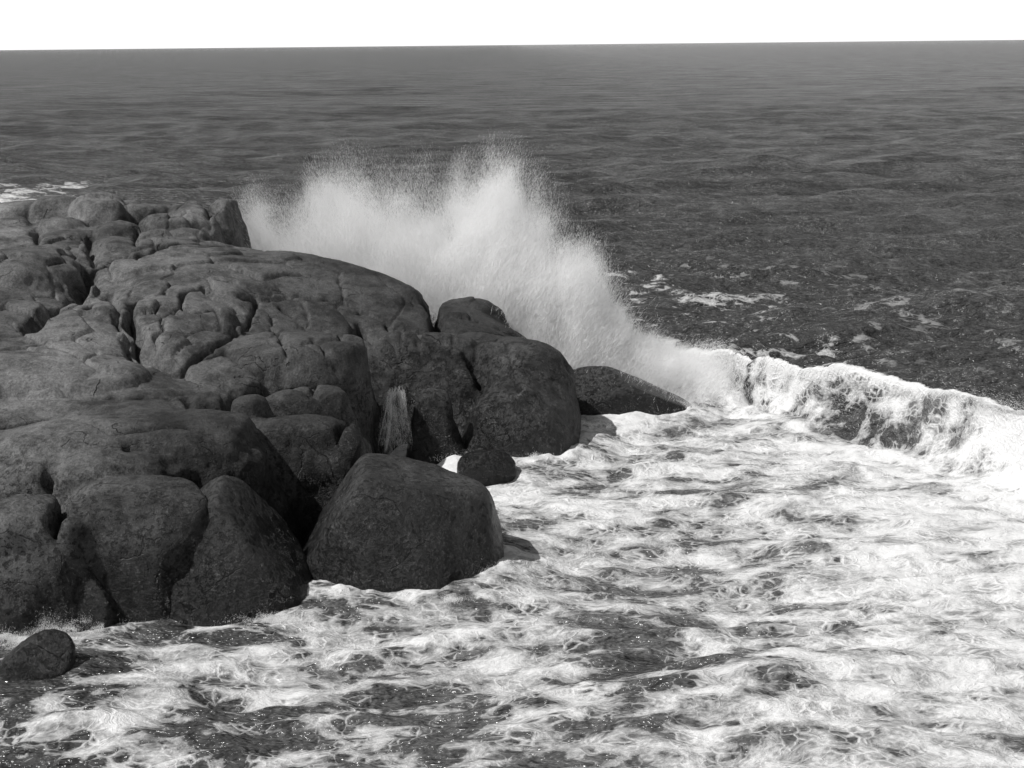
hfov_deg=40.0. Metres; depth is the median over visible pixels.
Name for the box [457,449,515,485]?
tidal rock
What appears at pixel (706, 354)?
breaker spray
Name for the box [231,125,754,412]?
wave splash
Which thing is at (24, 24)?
sky
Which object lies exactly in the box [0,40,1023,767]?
sea
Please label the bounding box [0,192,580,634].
rock headland
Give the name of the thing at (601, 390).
tidal rock
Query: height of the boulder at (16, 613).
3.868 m
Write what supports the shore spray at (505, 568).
on the sea
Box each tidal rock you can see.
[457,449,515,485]
[573,366,691,414]
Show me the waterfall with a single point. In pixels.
(390, 411)
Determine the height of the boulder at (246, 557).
5.873 m
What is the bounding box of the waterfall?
[378,386,411,454]
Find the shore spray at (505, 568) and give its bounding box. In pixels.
[0,393,721,652]
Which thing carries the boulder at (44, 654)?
in the sea
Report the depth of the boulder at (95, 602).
35.13 m
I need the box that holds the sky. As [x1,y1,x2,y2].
[0,0,1023,49]
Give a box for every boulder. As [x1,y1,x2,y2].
[0,581,32,635]
[0,629,75,679]
[71,568,117,631]
[170,475,311,626]
[302,453,503,592]
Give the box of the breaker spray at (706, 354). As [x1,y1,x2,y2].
[640,329,1023,486]
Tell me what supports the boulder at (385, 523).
in the sea

